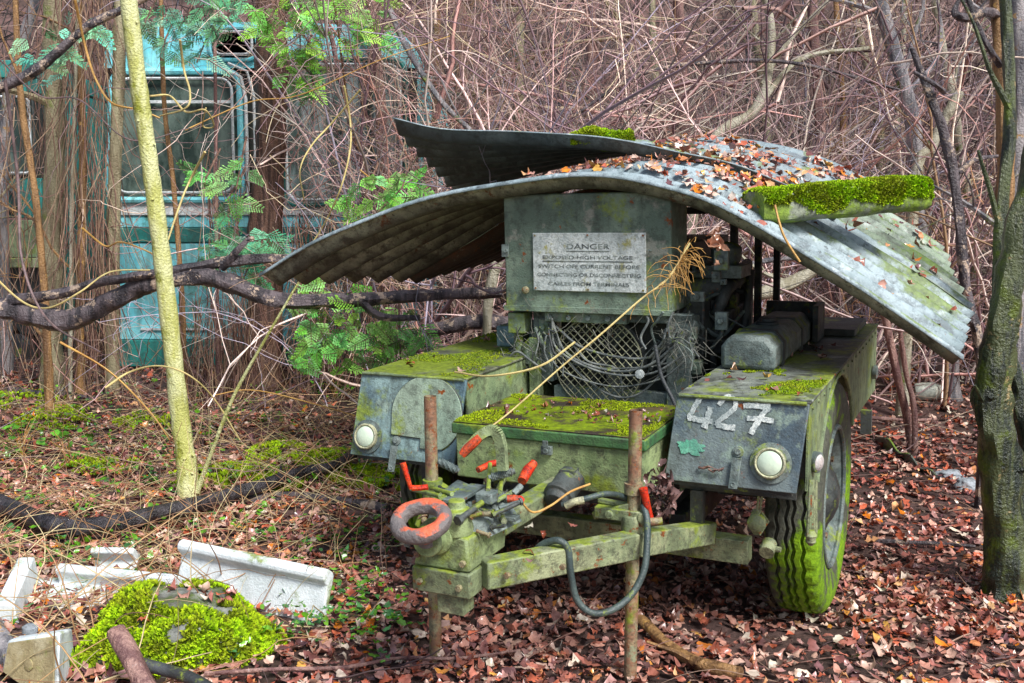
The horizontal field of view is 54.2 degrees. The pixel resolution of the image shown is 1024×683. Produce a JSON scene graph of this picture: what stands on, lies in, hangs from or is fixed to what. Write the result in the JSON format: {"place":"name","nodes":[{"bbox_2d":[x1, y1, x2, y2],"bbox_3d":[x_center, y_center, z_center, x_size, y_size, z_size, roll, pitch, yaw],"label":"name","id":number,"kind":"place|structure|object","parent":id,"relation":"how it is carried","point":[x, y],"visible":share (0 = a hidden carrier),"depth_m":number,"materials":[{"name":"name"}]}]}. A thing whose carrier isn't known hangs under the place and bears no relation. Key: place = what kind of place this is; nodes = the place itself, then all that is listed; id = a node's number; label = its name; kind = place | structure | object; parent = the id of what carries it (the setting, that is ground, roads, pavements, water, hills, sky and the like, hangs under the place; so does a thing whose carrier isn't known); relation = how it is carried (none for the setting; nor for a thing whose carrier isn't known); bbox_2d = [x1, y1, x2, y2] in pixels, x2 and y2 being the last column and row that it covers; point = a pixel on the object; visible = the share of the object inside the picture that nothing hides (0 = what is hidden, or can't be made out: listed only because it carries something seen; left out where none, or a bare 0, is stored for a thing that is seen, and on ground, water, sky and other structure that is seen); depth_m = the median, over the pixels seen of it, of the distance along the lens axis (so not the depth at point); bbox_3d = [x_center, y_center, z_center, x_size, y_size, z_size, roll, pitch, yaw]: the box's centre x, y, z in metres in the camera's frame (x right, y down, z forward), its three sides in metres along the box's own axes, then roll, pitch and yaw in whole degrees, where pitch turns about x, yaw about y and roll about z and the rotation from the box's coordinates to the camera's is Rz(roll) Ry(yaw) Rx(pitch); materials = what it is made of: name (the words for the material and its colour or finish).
{"place":"outdoors","nodes":[
{"label":"outdoors","id":0,"kind":"place"},
{"bbox_2d":[0,0,1023,682],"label":"ground","id":1,"kind":"structure","parent":0,"point":[724,624],"depth_m":5.86,"materials":[{"name":"soil"}]},
{"bbox_2d":[0,618,12,674],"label":"log","id":2,"kind":"object","parent":1,"relation":"on","point":[5,637],"visible":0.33,"depth_m":3.78,"materials":[{"name":"grey plant"}]},
{"bbox_2d":[0,0,42,378],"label":"tree","id":3,"kind":"object","parent":1,"relation":"on","point":[3,123],"visible":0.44,"depth_m":9.28,"materials":[{"name":"brown plant"}]},
{"bbox_2d":[0,416,49,456],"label":"seedling","id":4,"kind":"object","parent":1,"relation":"on","point":[13,435],"visible":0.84,"depth_m":7.23,"materials":[{"name":"green plant"}]},
{"bbox_2d":[0,0,54,412],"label":"tree","id":5,"kind":"object","parent":1,"relation":"on","point":[45,334],"visible":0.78,"depth_m":7.93,"materials":[{"name":"orange plant"}]},
{"bbox_2d":[8,0,65,391],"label":"tree","id":6,"kind":"object","parent":1,"relation":"on","point":[48,8],"visible":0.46,"depth_m":8.63,"materials":[{"name":"beige plant"}]},
{"bbox_2d":[7,0,115,86],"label":"evergreen branch","id":7,"kind":"object","parent":6,"relation":"attached to","point":[94,32],"visible":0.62,"depth_m":7.66,"materials":[{"name":"green plant"}]},
{"bbox_2d":[3,629,73,682],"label":"concrete block","id":8,"kind":"object","parent":1,"relation":"on","point":[37,666],"depth_m":3.58,"materials":[{"name":"concrete"}]},
{"bbox_2d":[0,0,86,394],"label":"tree","id":9,"kind":"object","parent":1,"relation":"on","point":[83,181],"visible":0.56,"depth_m":8.49,"materials":[{"name":"orange plant"}]},
{"bbox_2d":[0,60,107,359],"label":"old lorry","id":10,"kind":"object","parent":1,"relation":"on","point":[17,135],"visible":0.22,"depth_m":10.68,"materials":[{"name":"teal paint"}]},
{"bbox_2d":[0,93,36,176],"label":"window","id":11,"kind":"structure","parent":10,"relation":"in","point":[16,131],"depth_m":10.45,"materials":[{"name":"glass"}]},
{"bbox_2d":[0,0,110,410],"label":"creeper veil","id":12,"kind":"object","parent":1,"relation":"on","point":[16,225],"visible":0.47,"depth_m":8.58,"materials":[{"name":"brown plant"}]},
{"bbox_2d":[0,557,110,623],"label":"trough section","id":13,"kind":"object","parent":1,"relation":"on","point":[24,585],"visible":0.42,"depth_m":4.42,"materials":[{"name":"white concrete"}]},
{"bbox_2d":[68,0,79,399],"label":"tree","id":14,"kind":"object","parent":1,"relation":"on","point":[71,208],"visible":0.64,"depth_m":8.42,"materials":[{"name":"brown plant"}]},
{"bbox_2d":[0,0,148,93],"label":"twisted branch","id":15,"kind":"object","parent":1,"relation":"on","point":[42,65],"visible":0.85,"depth_m":6.81,"materials":[{"name":"brown plant"}]},
{"bbox_2d":[41,426,125,466],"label":"moss","id":16,"kind":"object","parent":1,"relation":"on","point":[65,433],"visible":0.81,"depth_m":7.08,"materials":[{"name":"green plant"}]},
{"bbox_2d":[0,60,189,141],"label":"vine","id":17,"kind":"object","parent":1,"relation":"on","point":[15,75],"visible":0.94,"depth_m":6.67,"materials":[{"name":"plant"}]},
{"bbox_2d":[0,0,215,415],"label":"hanging creeper","id":18,"kind":"object","parent":1,"relation":"on","point":[97,256],"visible":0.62,"depth_m":8.43,"materials":[{"name":"brown plant"}]},
{"bbox_2d":[103,0,125,396],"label":"tree","id":19,"kind":"object","parent":1,"relation":"on","point":[115,145],"visible":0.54,"depth_m":8.55,"materials":[{"name":"beige plant"}]},
{"bbox_2d":[90,547,139,569],"bbox_3d":[-1.916,1.067,4.838,0.209,0.167,0.092,0,6,2],"label":"trough section","id":20,"kind":"object","parent":1,"relation":"on","point":[104,554],"visible":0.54,"depth_m":4.81,"materials":[{"name":"white concrete"}]},
{"bbox_2d":[55,563,180,592],"bbox_3d":[-1.795,1.103,4.555,0.591,0.158,0.089,1,6,12],"label":"trough section","id":21,"kind":"object","parent":1,"relation":"on","point":[81,571],"visible":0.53,"depth_m":4.54,"materials":[{"name":"white concrete"}]},
{"bbox_2d":[104,365,240,439],"bbox_3d":[-2.076,0.380,6.075,0.792,0.485,0.244,0,6,0],"label":"vine","id":22,"kind":"object","parent":1,"relation":"on","point":[121,376],"visible":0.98,"depth_m":6.09,"materials":[{"name":"plant"}]},
{"bbox_2d":[159,0,187,394],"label":"tree","id":23,"kind":"object","parent":1,"relation":"on","point":[171,165],"visible":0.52,"depth_m":8.69,"materials":[{"name":"orange plant"}]},
{"bbox_2d":[78,577,288,679],"bbox_3d":[-1.289,1.184,3.974,0.779,0.470,0.621,0,6,0],"label":"boulder","id":24,"kind":"object","parent":1,"relation":"on","point":[218,630],"depth_m":3.82,"materials":[{"name":"green plant"}]},
{"bbox_2d":[0,388,400,670],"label":"ground moss","id":25,"kind":"object","parent":1,"relation":"on","point":[371,470],"visible":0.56,"depth_m":6.98,"materials":[{"name":"plant"}]},
{"bbox_2d":[0,420,409,682],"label":"dry stalks","id":26,"kind":"object","parent":1,"relation":"on","point":[44,547],"visible":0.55,"depth_m":4.22,"materials":[{"name":"plant"}]},
{"bbox_2d":[120,0,299,499],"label":"sapling","id":27,"kind":"object","parent":1,"relation":"on","point":[168,313],"visible":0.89,"depth_m":5.93,"materials":[{"name":"yellow plant"}]},
{"bbox_2d":[73,0,159,118],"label":"vine","id":28,"kind":"object","parent":27,"relation":"attached to","point":[87,54],"visible":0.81,"depth_m":6.26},
{"bbox_2d":[0,375,425,662],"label":"ground cover","id":29,"kind":"object","parent":1,"relation":"on","point":[388,613],"visible":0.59,"depth_m":5.16,"materials":[{"name":"green plant"}]},
{"bbox_2d":[212,7,220,395],"bbox_3d":[-2.586,-1.352,8.706,0.109,3.811,0.050,0,6,0],"label":"tree","id":30,"kind":"object","parent":1,"relation":"on","point":[217,364],"visible":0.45,"depth_m":8.69,"materials":[{"name":"brown plant"}]},
{"bbox_2d":[130,292,308,420],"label":"dead undergrowth","id":31,"kind":"object","parent":1,"relation":"on","point":[210,374],"visible":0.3,"depth_m":8.69,"materials":[{"name":"brown plant"}]},
{"bbox_2d":[151,148,302,396],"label":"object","id":32,"kind":"object","parent":1,"relation":"on","point":[209,244],"visible":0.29,"depth_m":8.79,"materials":[{"name":"brown plant"}]},
{"bbox_2d":[0,236,502,331],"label":"fallen tree","id":33,"kind":"object","parent":1,"relation":"on","point":[137,285],"visible":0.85,"depth_m":6.85,"materials":[{"name":"brown wood"}]},
{"bbox_2d":[3,80,99,352],"bbox_3d":[-3.037,-0.804,6.540,0.540,1.782,0.217,1,6,7],"label":"vine","id":34,"kind":"object","parent":33,"relation":"hanging from","point":[18,192],"visible":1,"depth_m":6.56,"materials":[{"name":"plant"}]},
{"bbox_2d":[0,269,149,308],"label":"vine","id":35,"kind":"object","parent":33,"relation":"on","point":[29,305],"visible":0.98,"depth_m":6.65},
{"bbox_2d":[285,277,442,383],"bbox_3d":[-1.090,-0.083,7.215,1.078,0.942,0.963,-1,6,-12],"label":"evergreen branch","id":36,"kind":"object","parent":33,"relation":"hanging from","point":[315,355],"visible":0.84,"depth_m":7.03,"materials":[{"name":"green plant"}]},
{"bbox_2d":[0,0,504,418],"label":"creeper tangle","id":37,"kind":"object","parent":1,"relation":"on","point":[263,75],"visible":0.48,"depth_m":8.39,"materials":[{"name":"brown plant"}]},
{"bbox_2d":[177,539,333,622],"bbox_3d":[-1.161,1.076,4.461,0.823,0.290,0.095,3,7,25],"label":"trough section","id":38,"kind":"object","parent":1,"relation":"on","point":[314,589],"visible":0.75,"depth_m":4.41,"materials":[{"name":"white concrete"}]},
{"bbox_2d":[0,334,517,681],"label":"dry grass","id":39,"kind":"structure","parent":1,"relation":"on","point":[333,430],"depth_m":6.08,"materials":[{"name":"plant"}]},
{"bbox_2d":[241,0,289,393],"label":"conifer tree","id":40,"kind":"object","parent":1,"relation":"on","point":[271,174],"visible":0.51,"depth_m":8.79,"materials":[{"name":"brown plant"}]},
{"bbox_2d":[104,22,448,366],"bbox_3d":[-2.473,-1.677,12.457,3.067,3.611,5.274,0,6,0],"label":"old coach","id":41,"kind":"object","parent":1,"relation":"on","point":[235,126],"visible":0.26,"depth_m":9.85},
{"bbox_2d":[208,25,256,61],"bbox_3d":[-2.710,-2.899,9.726,0.505,0.349,0.074,0,6,0],"label":"roof window","id":42,"kind":"structure","parent":41,"relation":"in","point":[227,57],"depth_m":9.73,"materials":[{"name":"blue paint"}]},
{"bbox_2d":[225,491,390,511],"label":"fallen branch","id":43,"kind":"object","parent":1,"relation":"on","point":[375,505],"visible":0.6,"depth_m":6.12,"materials":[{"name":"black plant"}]},
{"bbox_2d":[239,206,449,410],"bbox_3d":[-1.499,-0.275,9.106,2.124,1.881,2.797,0,6,0],"label":"dead fern mass","id":44,"kind":"object","parent":1,"relation":"on","point":[381,288],"visible":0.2,"depth_m":8.73,"materials":[{"name":"brown plant"}]},
{"bbox_2d":[341,0,442,363],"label":"sapling","id":45,"kind":"object","parent":1,"relation":"on","point":[377,65],"visible":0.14,"depth_m":9.54,"materials":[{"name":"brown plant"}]},
{"bbox_2d":[287,0,531,372],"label":"dead creeper","id":46,"kind":"object","parent":1,"relation":"on","point":[488,52],"visible":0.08,"depth_m":9.83,"materials":[{"name":"brown plant"}]},
{"bbox_2d":[144,0,780,418],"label":"twig screen","id":47,"kind":"object","parent":1,"relation":"on","point":[506,102],"visible":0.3,"depth_m":8.45,"materials":[{"name":"brown plant"}]},
{"bbox_2d":[423,2,509,343],"bbox_3d":[-0.430,-2.691,10.448,1.780,5.945,1.054,0,6,0],"label":"sapling","id":48,"kind":"object","parent":1,"relation":"on","point":[457,127],"visible":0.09,"depth_m":10.34,"materials":[{"name":"brown plant"}]},
{"bbox_2d":[0,311,976,537],"bbox_3d":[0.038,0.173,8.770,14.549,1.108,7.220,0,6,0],"label":"fallen branch","id":49,"kind":"object","parent":1,"relation":"on","point":[45,521],"depth_m":6.27,"materials":[{"name":"wood"}]},
{"bbox_2d":[482,261,504,334],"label":"leaning branch","id":50,"kind":"object","parent":1,"relation":"on","point":[492,279],"visible":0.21,"depth_m":7.58,"materials":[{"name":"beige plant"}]},
{"bbox_2d":[470,0,523,312],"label":"sapling","id":51,"kind":"object","parent":1,"relation":"on","point":[520,43],"visible":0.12,"depth_m":9.93,"materials":[{"name":"beige plant"}]},
{"bbox_2d":[0,0,996,262],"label":"brushwood","id":52,"kind":"object","parent":1,"relation":"on","point":[526,32],"visible":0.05,"depth_m":16.95,"materials":[{"name":"brown plant"}]},
{"bbox_2d":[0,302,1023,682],"bbox_3d":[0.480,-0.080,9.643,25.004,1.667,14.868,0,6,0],"label":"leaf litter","id":53,"kind":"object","parent":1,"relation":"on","point":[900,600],"visible":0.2,"depth_m":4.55,"materials":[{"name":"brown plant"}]},
{"bbox_2d":[106,625,155,682],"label":"log","id":54,"kind":"object","parent":53,"relation":"on","point":[123,643],"visible":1,"depth_m":3.45,"materials":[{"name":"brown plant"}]},
{"bbox_2d":[144,658,212,682],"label":"rubber hose","id":55,"kind":"object","parent":53,"relation":"on","point":[177,673],"visible":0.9,"depth_m":3.44,"materials":[{"name":"rubber"}]},
{"bbox_2d":[204,649,519,675],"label":"fallen branch","id":56,"kind":"object","parent":53,"relation":"on","point":[256,670],"visible":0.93,"depth_m":3.71,"materials":[{"name":"wood"}]},
{"bbox_2d":[914,382,940,400],"bbox_3d":[3.592,0.435,8.628,0.226,0.183,0.170,2,6,17],"label":"plastic jar","id":57,"kind":"object","parent":53,"relation":"on","point":[930,391],"visible":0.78,"depth_m":8.57,"materials":[{"name":"plastic"}]},
{"bbox_2d":[2,0,1023,472],"bbox_3d":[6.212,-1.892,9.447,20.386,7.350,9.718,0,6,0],"label":"bare shrubs","id":58,"kind":"object","parent":1,"relation":"on","point":[944,232],"visible":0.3,"depth_m":8.28,"materials":[{"name":"brown plant"}]},
{"bbox_2d":[138,0,259,75],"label":"evergreen branch","id":59,"kind":"object","parent":58,"relation":"attached to","point":[210,30],"visible":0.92,"depth_m":7.96,"materials":[{"name":"green plant"}]},
{"bbox_2d":[176,136,264,240],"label":"evergreen branch","id":60,"kind":"object","parent":58,"relation":"attached to","point":[237,180],"visible":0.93,"depth_m":7.45,"materials":[{"name":"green plant"}]},
{"bbox_2d":[197,202,294,289],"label":"evergreen branch","id":61,"kind":"object","parent":58,"relation":"attached to","point":[257,247],"visible":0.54,"depth_m":7.85,"materials":[{"name":"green plant"}]},
{"bbox_2d":[185,36,449,130],"bbox_3d":[-1.341,-1.775,6.854,1.825,0.649,0.202,0,6,2],"label":"vine","id":62,"kind":"object","parent":58,"relation":"hanging from","point":[308,91],"visible":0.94,"depth_m":6.84,"materials":[{"name":"plant"}]},
{"bbox_2d":[325,156,434,225],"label":"evergreen branch","id":63,"kind":"object","parent":58,"relation":"attached to","point":[393,199],"visible":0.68,"depth_m":7.42,"materials":[{"name":"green plant"}]},
{"bbox_2d":[385,0,551,129],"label":"leaning branch","id":64,"kind":"object","parent":58,"relation":"on","point":[430,86],"visible":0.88,"depth_m":7.99,"materials":[{"name":"brown plant"}]},
{"bbox_2d":[234,0,406,105],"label":"evergreen branch","id":65,"kind":"object","parent":64,"relation":"attached to","point":[302,56],"visible":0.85,"depth_m":8.00,"materials":[{"name":"green plant"}]},
{"bbox_2d":[429,314,507,336],"bbox_3d":[-0.205,-0.119,7.755,0.883,0.190,0.164,-1,6,-7],"label":"fallen tree","id":66,"kind":"object","parent":58,"relation":"on","point":[457,324],"visible":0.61,"depth_m":7.68,"materials":[{"name":"wood"}]},
{"bbox_2d":[560,58,900,124],"bbox_3d":[1.814,-2.075,8.330,2.840,0.556,0.039,0,6,0],"label":"leaning branch","id":67,"kind":"object","parent":58,"relation":"on","point":[732,61],"visible":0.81,"depth_m":8.30,"materials":[{"name":"brown plant"}]},
{"bbox_2d":[582,0,642,124],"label":"sapling","id":68,"kind":"object","parent":1,"relation":"on","point":[588,48],"visible":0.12,"depth_m":10.13,"materials":[{"name":"brown plant"}]},
{"bbox_2d":[350,192,878,682],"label":"generator trailer","id":69,"kind":"object","parent":1,"relation":"on","point":[476,486],"visible":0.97,"depth_m":4.39,"materials":[{"name":"green paint"}]},
{"bbox_2d":[493,237,710,424],"bbox_3d":[0.307,-0.043,3.846,1.006,0.718,0.225,-2,6,-21],"label":"dry reed","id":70,"kind":"object","parent":69,"relation":"on","point":[672,272],"visible":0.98,"depth_m":3.93,"materials":[{"name":"plant"}]},
{"bbox_2d":[497,292,722,393],"bbox_3d":[0.453,0.042,4.741,1.213,0.580,0.143,3,10,26],"label":"tangled wire mesh","id":71,"kind":"object","parent":69,"relation":"attached to","point":[680,329],"visible":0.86,"depth_m":4.63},
{"bbox_2d":[258,159,974,363],"bbox_3d":[0.410,-0.475,5.066,3.532,0.885,0.937,3,10,26],"label":"corrugated sheet","id":72,"kind":"object","parent":69,"relation":"on","point":[403,242],"visible":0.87,"depth_m":4.72,"materials":[{"name":"grey metal"}]},
{"bbox_2d":[393,117,865,219],"bbox_3d":[0.610,-1.025,5.830,2.671,0.621,1.008,3,10,26],"label":"corrugated sheet","id":73,"kind":"object","parent":72,"relation":"on","point":[454,157],"visible":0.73,"depth_m":5.80,"materials":[{"name":"grey metal"}]},
{"bbox_2d":[569,125,635,151],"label":"moss","id":74,"kind":"object","parent":73,"relation":"on","point":[626,134],"visible":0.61,"depth_m":5.41,"materials":[{"name":"plant"}]},
{"bbox_2d":[705,226,729,265],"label":"hanging leaf","id":75,"kind":"object","parent":72,"relation":"hanging from","point":[716,241],"visible":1,"depth_m":4.05,"materials":[{"name":"plant"}]},
{"bbox_2d":[521,132,969,324],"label":"roof leaves","id":76,"kind":"object","parent":72,"relation":"on","point":[678,143],"visible":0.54,"depth_m":5.10,"materials":[{"name":"brown plant"}]},
{"bbox_2d":[741,174,934,222],"bbox_3d":[1.464,-0.646,4.517,0.836,0.227,0.293,-1,6,-11],"label":"stone slab","id":77,"kind":"object","parent":72,"relation":"on","point":[846,198],"depth_m":4.40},
{"bbox_2d":[406,336,835,561],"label":"trailer leaves","id":78,"kind":"object","parent":69,"relation":"on","point":[734,367],"visible":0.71,"depth_m":4.22,"materials":[{"name":"brown plant"}]},
{"bbox_2d":[643,458,682,518],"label":"dried foliage","id":79,"kind":"object","parent":69,"relation":"hanging from","point":[664,482],"visible":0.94,"depth_m":3.66,"materials":[{"name":"brown plant"}]},
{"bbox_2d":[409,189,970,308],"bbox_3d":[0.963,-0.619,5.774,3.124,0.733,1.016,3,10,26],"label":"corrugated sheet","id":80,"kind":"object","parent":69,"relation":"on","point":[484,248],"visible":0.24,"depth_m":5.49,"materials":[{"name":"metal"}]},
{"bbox_2d":[259,468,1023,682],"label":"litter sticks","id":81,"kind":"object","parent":1,"relation":"on","point":[550,642],"visible":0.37,"depth_m":4.40,"materials":[{"name":"wood"}]},
{"bbox_2d":[629,0,699,138],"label":"sapling","id":82,"kind":"object","parent":1,"relation":"on","point":[677,11],"visible":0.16,"depth_m":9.33,"materials":[{"name":"brown plant"}]},
{"bbox_2d":[348,0,996,403],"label":"twig tangle","id":83,"kind":"object","parent":1,"relation":"on","point":[708,68],"visible":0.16,"depth_m":9.67,"materials":[{"name":"brown plant"}]},
{"bbox_2d":[638,614,743,678],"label":"fallen branch","id":84,"kind":"object","parent":1,"relation":"on","point":[658,636],"visible":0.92,"depth_m":3.84,"materials":[{"name":"wood"}]},
{"bbox_2d":[649,0,756,139],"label":"sapling","id":85,"kind":"object","parent":1,"relation":"on","point":[652,3],"visible":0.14,"depth_m":11.66,"materials":[{"name":"beige plant"}]},
{"bbox_2d":[717,0,822,299],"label":"sapling","id":86,"kind":"object","parent":1,"relation":"on","point":[753,3],"visible":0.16,"depth_m":10.91,"materials":[{"name":"beige plant"}]},
{"bbox_2d":[687,0,870,233],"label":"leaning branch","id":87,"kind":"object","parent":1,"relation":"on","point":[771,48],"visible":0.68,"depth_m":8.39,"materials":[{"name":"brown plant"}]},
{"bbox_2d":[737,0,962,401],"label":"sapling","id":88,"kind":"object","parent":1,"relation":"on","point":[896,55],"visible":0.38,"depth_m":8.39,"materials":[{"name":"grey plant"}]},
{"bbox_2d":[826,1,892,306],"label":"sapling","id":89,"kind":"object","parent":1,"relation":"on","point":[836,6],"visible":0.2,"depth_m":10.15,"materials":[{"name":"orange plant"}]},
{"bbox_2d":[807,0,937,316],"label":"sapling","id":90,"kind":"object","parent":1,"relation":"on","point":[813,45],"visible":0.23,"depth_m":9.58,"materials":[{"name":"brown plant"}]},
{"bbox_2d":[848,0,941,351],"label":"sapling","id":91,"kind":"object","parent":1,"relation":"on","point":[865,65],"visible":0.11,"depth_m":10.35,"materials":[{"name":"beige plant"}]},
{"bbox_2d":[880,315,911,448],"bbox_3d":[2.712,0.172,7.124,0.588,1.389,0.090,-4,7,-33],"label":"leaning stake","id":92,"kind":"object","parent":1,"relation":"on","point":[898,381],"visible":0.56,"depth_m":7.17,"materials":[{"name":"brown wood"}]},
{"bbox_2d":[874,438,937,476],"bbox_3d":[2.750,0.806,7.029,0.053,0.191,0.879,-1,6,-10],"label":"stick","id":93,"kind":"object","parent":1,"relation":"on","point":[888,444],"visible":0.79,"depth_m":7.04,"materials":[{"name":"wood"}]},
{"bbox_2d":[897,326,917,452],"bbox_3d":[2.740,0.178,7.080,0.423,1.387,0.088,-3,7,-30],"label":"leaning stake","id":94,"kind":"object","parent":1,"relation":"on","point":[914,414],"visible":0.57,"depth_m":7.17,"materials":[{"name":"brown wood"}]},
{"bbox_2d":[868,538,974,547],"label":"fallen branch","id":95,"kind":"object","parent":1,"relation":"on","point":[893,541],"visible":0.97,"depth_m":5.38,"materials":[{"name":"wood"}]},
{"bbox_2d":[894,90,963,417],"bbox_3d":[3.322,-0.646,7.973,0.446,2.668,0.108,0,6,0],"label":"leaning branch","id":96,"kind":"object","parent":1,"relation":"on","point":[950,107],"visible":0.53,"depth_m":7.88,"materials":[{"name":"brown plant"}]},
{"bbox_2d":[866,0,992,370],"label":"sapling","id":97,"kind":"object","parent":1,"relation":"on","point":[957,130],"visible":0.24,"depth_m":9.43,"materials":[{"name":"brown plant"}]},
{"bbox_2d":[910,47,998,508],"bbox_3d":[2.571,-0.313,5.873,0.605,2.774,0.143,-1,6,-6],"label":"dead tree","id":98,"kind":"object","parent":1,"relation":"on","point":[954,171],"visible":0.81,"depth_m":5.82,"materials":[{"name":"wood"}]},
{"bbox_2d":[890,0,1023,440],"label":"tree","id":99,"kind":"object","parent":1,"relation":"on","point":[1018,15],"visible":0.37,"depth_m":6.83,"materials":[{"name":"brown plant"}]},
{"bbox_2d":[738,165,1019,302],"bbox_3d":[2.474,-0.891,7.194,2.720,1.267,0.602,2,6,15],"label":"leaning branch","id":100,"kind":"object","parent":99,"relation":"on","point":[799,276],"visible":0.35,"depth_m":7.16,"materials":[{"name":"brown plant"}]},
{"bbox_2d":[951,0,1014,207],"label":"tree","id":101,"kind":"object","parent":1,"relation":"on","point":[992,13],"visible":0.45,"depth_m":6.40,"materials":[{"name":"orange plant"}]},
{"bbox_2d":[960,0,1023,602],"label":"tree","id":102,"kind":"object","parent":1,"relation":"on","point":[997,397],"visible":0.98,"depth_m":4.58,"materials":[{"name":"brown plant"}]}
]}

